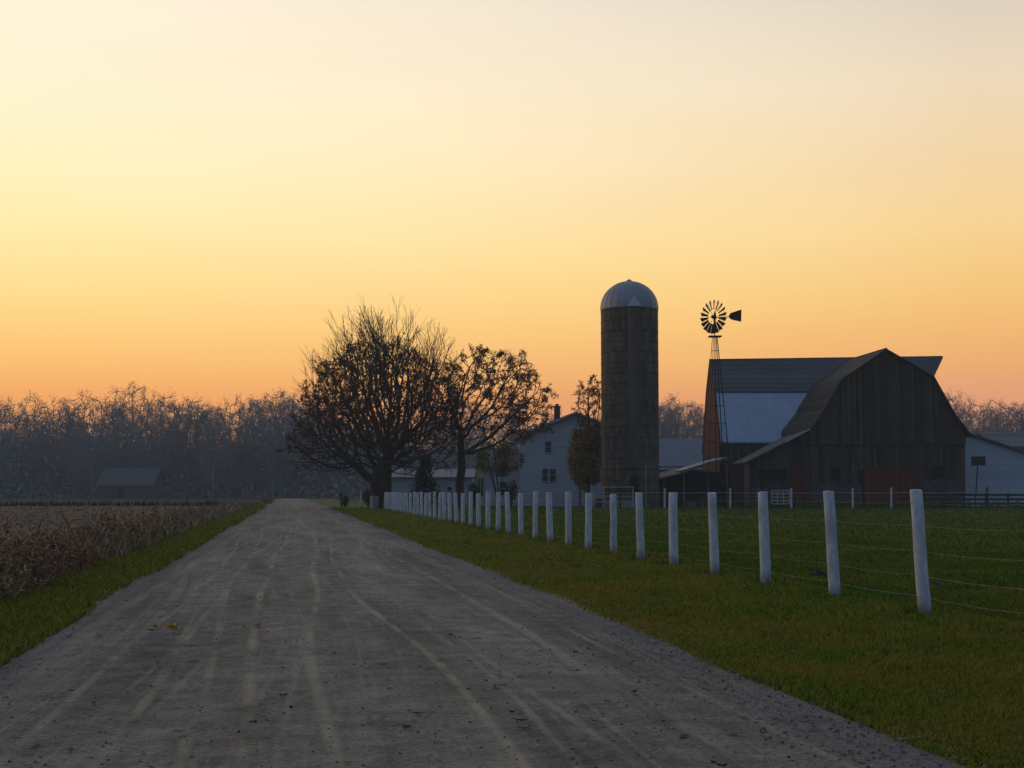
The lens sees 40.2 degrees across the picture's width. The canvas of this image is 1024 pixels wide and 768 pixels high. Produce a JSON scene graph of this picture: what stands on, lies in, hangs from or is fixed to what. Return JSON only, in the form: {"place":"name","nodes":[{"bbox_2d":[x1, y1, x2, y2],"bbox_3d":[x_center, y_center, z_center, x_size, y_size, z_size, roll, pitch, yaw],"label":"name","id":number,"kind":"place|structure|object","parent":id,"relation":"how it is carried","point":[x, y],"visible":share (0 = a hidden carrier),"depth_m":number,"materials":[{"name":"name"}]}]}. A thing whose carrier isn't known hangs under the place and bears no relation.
{"place":"outdoors","nodes":[
{"label":"outdoors","id":0,"kind":"place"},
{"bbox_2d":[0,505,214,542],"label":"field","id":1,"kind":"structure","parent":0,"point":[51,509],"depth_m":79.47,"materials":[{"name":"brown plant"}]},
{"bbox_2d":[0,499,260,505],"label":"field","id":2,"kind":"structure","parent":0,"point":[113,501],"depth_m":220.05,"materials":[{"name":"brown plant"}]},
{"bbox_2d":[0,500,229,505],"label":"hedge","id":3,"kind":"object","parent":2,"relation":"on","point":[106,503],"visible":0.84,"depth_m":134.22,"materials":[{"name":"green plant"}]},
{"bbox_2d":[95,468,166,498],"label":"hazy barn","id":4,"kind":"structure","parent":2,"relation":"on","point":[130,483],"depth_m":272.33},
{"bbox_2d":[118,486,123,498],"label":"door","id":5,"kind":"structure","parent":4,"relation":"in","point":[120,488],"depth_m":271.10,"materials":[{"name":"grey wood"}]},
{"bbox_2d":[0,498,1023,767],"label":"road","id":6,"kind":"structure","parent":0,"point":[320,538],"depth_m":9.42,"materials":[{"name":"grey gravel"}]},
{"bbox_2d":[165,623,180,628],"bbox_3d":[-3.139,2.233,12.943,0.125,0.058,0.110,0,-4,0],"label":"fallen leaf","id":7,"kind":"object","parent":6,"relation":"on","point":[170,625],"visible":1,"depth_m":12.92,"materials":[{"name":"plant"}]},
{"bbox_2d":[2,539,852,767],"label":"road litter","id":8,"kind":"object","parent":6,"relation":"on","point":[404,726],"visible":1,"depth_m":7.95,"materials":[{"name":"brown plant"}]},
{"bbox_2d":[0,498,1023,625],"bbox_3d":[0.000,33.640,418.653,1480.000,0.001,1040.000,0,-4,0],"label":"ground","id":9,"kind":"structure","parent":0,"point":[355,500],"depth_m":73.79,"materials":[{"name":"green plant"}]},
{"bbox_2d":[0,397,22,474],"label":"woodland tree","id":10,"kind":"object","parent":9,"relation":"on","point":[3,405],"visible":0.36,"depth_m":311.23,"materials":[{"name":"brown plant"}]},
{"bbox_2d":[0,394,39,490],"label":"woodland tree","id":11,"kind":"object","parent":9,"relation":"on","point":[11,416],"visible":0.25,"depth_m":311.01,"materials":[{"name":"plant"}]},
{"bbox_2d":[11,389,55,496],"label":"woodland tree","id":12,"kind":"object","parent":9,"relation":"on","point":[34,416],"visible":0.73,"depth_m":303.60,"materials":[{"name":"plant"}]},
{"bbox_2d":[22,395,82,493],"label":"woodland tree","id":13,"kind":"object","parent":9,"relation":"on","point":[55,424],"visible":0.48,"depth_m":306.94,"materials":[{"name":"plant"}]},
{"bbox_2d":[39,399,93,495],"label":"woodland tree","id":14,"kind":"object","parent":9,"relation":"on","point":[66,416],"visible":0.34,"depth_m":308.76,"materials":[{"name":"plant"}]},
{"bbox_2d":[61,389,104,470],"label":"woodland tree","id":15,"kind":"object","parent":9,"relation":"on","point":[84,406],"visible":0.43,"depth_m":310.22,"materials":[{"name":"brown plant"}]},
{"bbox_2d":[68,394,119,479],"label":"woodland tree","id":16,"kind":"object","parent":9,"relation":"on","point":[112,420],"visible":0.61,"depth_m":299.93,"materials":[{"name":"brown plant"}]},
{"bbox_2d":[96,395,136,466],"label":"woodland tree","id":17,"kind":"object","parent":9,"relation":"on","point":[117,422],"visible":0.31,"depth_m":311.42,"materials":[{"name":"plant"}]},
{"bbox_2d":[106,381,155,467],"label":"woodland tree","id":18,"kind":"object","parent":9,"relation":"on","point":[132,398],"visible":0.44,"depth_m":311.33,"materials":[{"name":"plant"}]},
{"bbox_2d":[125,387,165,472],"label":"woodland tree","id":19,"kind":"object","parent":9,"relation":"on","point":[147,436],"visible":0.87,"depth_m":295.61,"materials":[{"name":"plant"}]},
{"bbox_2d":[131,387,193,480],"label":"woodland tree","id":20,"kind":"object","parent":9,"relation":"on","point":[172,422],"visible":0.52,"depth_m":304.66,"materials":[{"name":"plant"}]},
{"bbox_2d":[149,396,205,497],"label":"woodland tree","id":21,"kind":"object","parent":9,"relation":"on","point":[173,430],"visible":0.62,"depth_m":303.86,"materials":[{"name":"brown plant"}]},
{"bbox_2d":[173,399,218,496],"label":"woodland tree","id":22,"kind":"object","parent":9,"relation":"on","point":[196,441],"visible":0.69,"depth_m":301.25,"materials":[{"name":"brown plant"}]},
{"bbox_2d":[190,400,238,494],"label":"woodland tree","id":23,"kind":"object","parent":9,"relation":"on","point":[202,422],"visible":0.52,"depth_m":301.27,"materials":[{"name":"plant"}]},
{"bbox_2d":[200,397,256,497],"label":"woodland tree","id":24,"kind":"object","parent":9,"relation":"on","point":[229,437],"visible":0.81,"depth_m":297.95,"materials":[{"name":"plant"}]},
{"bbox_2d":[215,393,268,496],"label":"woodland tree","id":25,"kind":"object","parent":9,"relation":"on","point":[244,419],"visible":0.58,"depth_m":301.51,"materials":[{"name":"plant"}]},
{"bbox_2d":[240,392,276,491],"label":"woodland tree","id":26,"kind":"object","parent":9,"relation":"on","point":[254,408],"visible":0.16,"depth_m":310.36,"materials":[{"name":"plant"}]},
{"bbox_2d":[0,419,537,497],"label":"undergrowth","id":27,"kind":"object","parent":9,"relation":"on","point":[355,489],"visible":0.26,"depth_m":300.48,"materials":[{"name":"grey plant"}]},
{"bbox_2d":[241,387,300,497],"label":"woodland tree","id":28,"kind":"object","parent":9,"relation":"on","point":[271,438],"visible":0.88,"depth_m":296.18,"materials":[{"name":"brown plant"}]},
{"bbox_2d":[256,388,315,497],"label":"woodland tree","id":29,"kind":"object","parent":9,"relation":"on","point":[292,399],"visible":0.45,"depth_m":300.61,"materials":[{"name":"brown plant"}]},
{"bbox_2d":[281,392,323,497],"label":"woodland tree","id":30,"kind":"object","parent":9,"relation":"on","point":[304,470],"visible":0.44,"depth_m":300.44,"materials":[{"name":"brown plant"}]},
{"bbox_2d":[306,397,346,492],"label":"woodland tree","id":31,"kind":"object","parent":9,"relation":"on","point":[315,430],"visible":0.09,"depth_m":304.94,"materials":[{"name":"brown plant"}]},
{"bbox_2d":[275,331,464,508],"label":"maple tree","id":32,"kind":"object","parent":9,"relation":"on","point":[375,479],"visible":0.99,"depth_m":104.75,"materials":[{"name":"brown plant"}]},
{"bbox_2d":[292,295,471,496],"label":"bare tree","id":33,"kind":"object","parent":9,"relation":"on","point":[370,333],"visible":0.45,"depth_m":111.14,"materials":[{"name":"brown plant"}]},
{"bbox_2d":[392,492,397,509],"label":"board gate","id":34,"kind":"structure","parent":9,"relation":"on","point":[397,499],"depth_m":96.18,"materials":[{"name":"white paint"}]},
{"bbox_2d":[405,457,447,507],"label":"fir tree","id":35,"kind":"object","parent":9,"relation":"on","point":[420,486],"visible":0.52,"depth_m":117.44,"materials":[{"name":"green plant"}]},
{"bbox_2d":[392,469,476,504],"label":"pale shed","id":36,"kind":"structure","parent":9,"relation":"on","point":[445,480],"depth_m":141.65,"materials":[{"name":"white wood"}]},
{"bbox_2d":[446,486,452,494],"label":"window","id":37,"kind":"structure","parent":36,"relation":"in","point":[448,488],"depth_m":141.58,"materials":[{"name":"grey glass"}]},
{"bbox_2d":[468,482,479,506],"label":"shrub","id":38,"kind":"object","parent":9,"relation":"on","point":[475,489],"visible":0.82,"depth_m":123.47,"materials":[{"name":"green plant"}]},
{"bbox_2d":[414,343,558,507],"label":"maple tree","id":39,"kind":"object","parent":9,"relation":"on","point":[520,378],"visible":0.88,"depth_m":110.40,"materials":[{"name":"brown plant"}]},
{"bbox_2d":[475,443,524,506],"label":"tree","id":40,"kind":"object","parent":9,"relation":"on","point":[504,458],"visible":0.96,"depth_m":121.30,"materials":[{"name":"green plant"}]},
{"bbox_2d":[503,479,517,506],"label":"shrub","id":41,"kind":"object","parent":9,"relation":"on","point":[511,491],"visible":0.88,"depth_m":123.47,"materials":[{"name":"green plant"}]},
{"bbox_2d":[0,385,1023,497],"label":"wood","id":42,"kind":"object","parent":9,"relation":"on","point":[197,451],"depth_m":300.08,"materials":[{"name":"brown plant"}]},
{"bbox_2d":[474,404,601,505],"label":"farmhouse","id":43,"kind":"object","parent":9,"relation":"on","point":[542,471],"visible":0.57,"depth_m":125.88,"materials":[{"name":"white paint"}]},
{"bbox_2d":[499,481,507,495],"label":"window","id":44,"kind":"structure","parent":43,"relation":"in","point":[504,482],"depth_m":126.41,"materials":[{"name":"grey glass"}]},
{"bbox_2d":[541,468,548,481],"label":"window","id":45,"kind":"structure","parent":43,"relation":"in","point":[544,471],"depth_m":125.71,"materials":[{"name":"grey glass"}]},
{"bbox_2d":[544,441,551,452],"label":"window","id":46,"kind":"structure","parent":43,"relation":"in","point":[547,444],"depth_m":125.92,"materials":[{"name":"grey glass"}]},
{"bbox_2d":[549,468,556,481],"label":"window","id":47,"kind":"structure","parent":43,"relation":"in","point":[552,471],"depth_m":125.71,"materials":[{"name":"grey glass"}]},
{"bbox_2d":[565,373,601,493],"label":"narrow tree","id":48,"kind":"object","parent":9,"relation":"on","point":[586,475],"visible":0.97,"depth_m":117.38,"materials":[{"name":"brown plant"}]},
{"bbox_2d":[595,498,602,507],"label":"barrel","id":49,"kind":"object","parent":9,"relation":"on","point":[598,503],"visible":0.82,"depth_m":109.95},
{"bbox_2d":[592,487,633,507],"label":"pen rail","id":50,"kind":"object","parent":9,"relation":"on","point":[603,496],"visible":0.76,"depth_m":109.63,"materials":[{"name":"grey metal"}]},
{"bbox_2d":[593,500,635,507],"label":"wall","id":51,"kind":"structure","parent":9,"relation":"on","point":[627,503],"depth_m":110.80,"materials":[{"name":"concrete"}]},
{"bbox_2d":[600,279,659,507],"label":"silo","id":52,"kind":"object","parent":9,"relation":"on","point":[629,308],"visible":0.97,"depth_m":112.32,"materials":[{"name":"concrete"}]},
{"bbox_2d":[631,475,638,496],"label":"silo door","id":53,"kind":"structure","parent":52,"relation":"in","point":[634,478],"depth_m":111.15,"materials":[{"name":"grey metal"}]},
{"bbox_2d":[659,398,683,437],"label":"woodland tree","id":54,"kind":"object","parent":9,"relation":"on","point":[666,431],"visible":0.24,"depth_m":295.55,"materials":[{"name":"plant"}]},
{"bbox_2d":[661,395,695,437],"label":"woodland tree","id":55,"kind":"object","parent":9,"relation":"on","point":[669,419],"visible":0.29,"depth_m":299.17,"materials":[{"name":"brown plant"}]},
{"bbox_2d":[659,438,702,471],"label":"outbuilding","id":56,"kind":"structure","parent":9,"relation":"on","point":[676,453],"depth_m":148.33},
{"bbox_2d":[659,397,703,437],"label":"woodland tree","id":57,"kind":"object","parent":9,"relation":"on","point":[690,418],"visible":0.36,"depth_m":295.50,"materials":[{"name":"plant"}]},
{"bbox_2d":[686,502,695,507],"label":"feed trough","id":58,"kind":"object","parent":9,"relation":"on","point":[689,504],"visible":0.86,"depth_m":110.59,"materials":[{"name":"grey wood"}]},
{"bbox_2d":[680,403,704,437],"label":"woodland tree","id":59,"kind":"object","parent":9,"relation":"on","point":[696,420],"visible":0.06,"depth_m":309.31,"materials":[{"name":"plant"}]},
{"bbox_2d":[659,457,738,507],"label":"open shed","id":60,"kind":"structure","parent":9,"relation":"on","point":[684,483],"depth_m":118.84,"materials":[{"name":"grey wood"}]},
{"bbox_2d":[700,300,740,507],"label":"wind pump","id":61,"kind":"object","parent":9,"relation":"on","point":[714,328],"visible":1,"depth_m":111.25,"materials":[{"name":"metal"}]},
{"bbox_2d":[745,489,766,503],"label":"gate","id":62,"kind":"structure","parent":9,"relation":"on","point":[756,496],"depth_m":109.23,"materials":[{"name":"grey wood"}]},
{"bbox_2d":[771,490,789,503],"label":"gate","id":63,"kind":"structure","parent":9,"relation":"on","point":[777,497],"depth_m":107.91,"materials":[{"name":"grey metal"}]},
{"bbox_2d":[575,487,1023,508],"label":"back fence","id":64,"kind":"object","parent":9,"relation":"on","point":[729,492],"visible":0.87,"depth_m":107.57,"materials":[{"name":"white paint"}]},
{"bbox_2d":[809,568,826,577],"bbox_3d":[4.749,2.917,21.646,0.326,0.150,0.358,0,-4,0],"label":"earth mound","id":65,"kind":"object","parent":9,"relation":"on","point":[818,572],"visible":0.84,"depth_m":21.57,"materials":[{"name":"brown soil"}]},
{"bbox_2d":[702,348,971,507],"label":"barn","id":66,"kind":"structure","parent":9,"relation":"on","point":[874,426],"depth_m":115.15,"materials":[{"name":"brown wood"}]},
{"bbox_2d":[791,470,808,498],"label":"door","id":67,"kind":"structure","parent":66,"relation":"in","point":[799,478],"depth_m":114.71,"materials":[{"name":"red wood"}]},
{"bbox_2d":[864,468,919,505],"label":"sliding door","id":68,"kind":"structure","parent":66,"relation":"in","point":[878,482],"depth_m":114.68,"materials":[{"name":"red wood"}]},
{"bbox_2d":[687,498,1023,508],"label":"yard weeds","id":69,"kind":"object","parent":9,"relation":"on","point":[802,505],"visible":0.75,"depth_m":111.00,"materials":[{"name":"green plant"}]},
{"bbox_2d":[929,583,950,587],"bbox_3d":[5.892,2.778,19.336,0.468,0.062,0.403,0,-4,0],"label":"earth mound","id":70,"kind":"object","parent":9,"relation":"on","point":[938,584],"visible":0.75,"depth_m":19.24,"materials":[{"name":"brown soil"}]},
{"bbox_2d":[944,392,968,425],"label":"woodland tree","id":71,"kind":"object","parent":9,"relation":"on","point":[952,399],"visible":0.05,"depth_m":307.05,"materials":[{"name":"plant"}]},
{"bbox_2d":[946,388,970,426],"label":"woodland tree","id":72,"kind":"object","parent":9,"relation":"on","point":[959,403],"visible":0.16,"depth_m":310.58,"materials":[{"name":"plant"}]},
{"bbox_2d":[955,395,987,434],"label":"woodland tree","id":73,"kind":"object","parent":9,"relation":"on","point":[969,414],"visible":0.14,"depth_m":308.02,"materials":[{"name":"plant"}]},
{"bbox_2d":[923,492,1023,507],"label":"board fence","id":74,"kind":"object","parent":9,"relation":"on","point":[964,498],"visible":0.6,"depth_m":111.03,"materials":[{"name":"brown wood"}]},
{"bbox_2d":[971,456,985,502],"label":"basketball hoop","id":75,"kind":"object","parent":9,"relation":"on","point":[977,461],"visible":0.96,"depth_m":116.20,"materials":[{"name":"metal"}]},
{"bbox_2d":[958,395,1007,433],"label":"woodland tree","id":76,"kind":"object","parent":9,"relation":"on","point":[981,419],"visible":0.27,"depth_m":299.55,"materials":[{"name":"plant"}]},
{"bbox_2d":[965,433,1023,506],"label":"white building","id":77,"kind":"structure","parent":9,"relation":"on","point":[1001,471],"depth_m":120.77,"materials":[{"name":"white painted wood siding"},{"name":"dark roof shingle"}]},
{"bbox_2d":[976,432,1023,449],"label":"roof","id":78,"kind":"structure","parent":77,"relation":"attached to","point":[1014,439],"depth_m":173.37,"materials":[{"name":"white paint"}]},
{"bbox_2d":[975,398,1020,431],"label":"woodland tree","id":79,"kind":"object","parent":9,"relation":"on","point":[988,418],"visible":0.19,"depth_m":311.52,"materials":[{"name":"plant"}]},
{"bbox_2d":[988,400,1022,431],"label":"woodland tree","id":80,"kind":"object","parent":9,"relation":"on","point":[1003,417],"visible":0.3,"depth_m":301.75,"materials":[{"name":"plant"}]},
{"bbox_2d":[1004,405,1023,431],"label":"woodland tree","id":81,"kind":"object","parent":9,"relation":"on","point":[1015,414],"visible":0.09,"depth_m":310.74,"materials":[{"name":"brown plant"}]},
{"bbox_2d":[1013,407,1023,431],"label":"woodland tree","id":82,"kind":"object","parent":9,"relation":"on","point":[1022,421],"visible":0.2,"depth_m":299.88,"materials":[{"name":"brown plant"}]},
{"bbox_2d":[0,0,1023,493],"label":"sky","id":83,"kind":"structure","parent":0,"point":[190,190],"materials":[{"name":"orange"}]},
{"bbox_2d":[306,498,1023,767],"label":"verge","id":84,"kind":"structure","parent":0,"point":[329,503],"depth_m":11.91,"materials":[{"name":"green plant"}]},
{"bbox_2d":[339,496,349,506],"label":"bush","id":85,"kind":"object","parent":84,"relation":"on","point":[344,501],"visible":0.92,"depth_m":120.44,"materials":[{"name":"green plant"}]},
{"bbox_2d":[362,488,370,507],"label":"bush","id":86,"kind":"object","parent":84,"relation":"on","point":[366,494],"visible":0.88,"depth_m":115.46,"materials":[{"name":"green plant"}]},
{"bbox_2d":[370,496,378,508],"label":"rubbish bin","id":87,"kind":"object","parent":84,"relation":"on","point":[374,501],"visible":0.85,"depth_m":102.38,"materials":[{"name":"metal"}]},
{"bbox_2d":[384,489,1023,614],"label":"post and wire fence","id":88,"kind":"object","parent":84,"relation":"on","point":[922,577],"visible":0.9,"depth_m":24.70,"materials":[{"name":"white paint"}]},
{"bbox_2d":[422,520,1023,735],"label":"verge clumps","id":89,"kind":"object","parent":84,"relation":"on","point":[952,622],"visible":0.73,"depth_m":13.19,"materials":[{"name":"green plant"}]},
{"bbox_2d":[444,519,1023,635],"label":"post tufts","id":90,"kind":"object","parent":84,"relation":"on","point":[903,608],"visible":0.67,"depth_m":22.46,"materials":[{"name":"green plant"}]},
{"label":"left verge","id":91,"kind":"structure","parent":0,"visible":0},
{"bbox_2d":[0,498,217,601],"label":"dry weeds","id":92,"kind":"object","parent":91,"relation":"on","point":[39,561],"visible":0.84,"depth_m":22.80,"materials":[{"name":"brown plant"}]},
{"bbox_2d":[0,502,265,665],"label":"verge grass","id":93,"kind":"structure","parent":91,"relation":"on","point":[31,618],"depth_m":17.75,"materials":[{"name":"green plant"}]},
{"bbox_2d":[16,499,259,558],"bbox_3d":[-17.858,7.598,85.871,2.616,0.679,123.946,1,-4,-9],"label":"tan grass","id":94,"kind":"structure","parent":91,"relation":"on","point":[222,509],"depth_m":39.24,"materials":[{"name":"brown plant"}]},
{"bbox_2d":[258,495,273,503],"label":"bush","id":95,"kind":"object","parent":91,"relation":"on","point":[270,500],"visible":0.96,"depth_m":149.31,"materials":[{"name":"green plant"}]}
]}

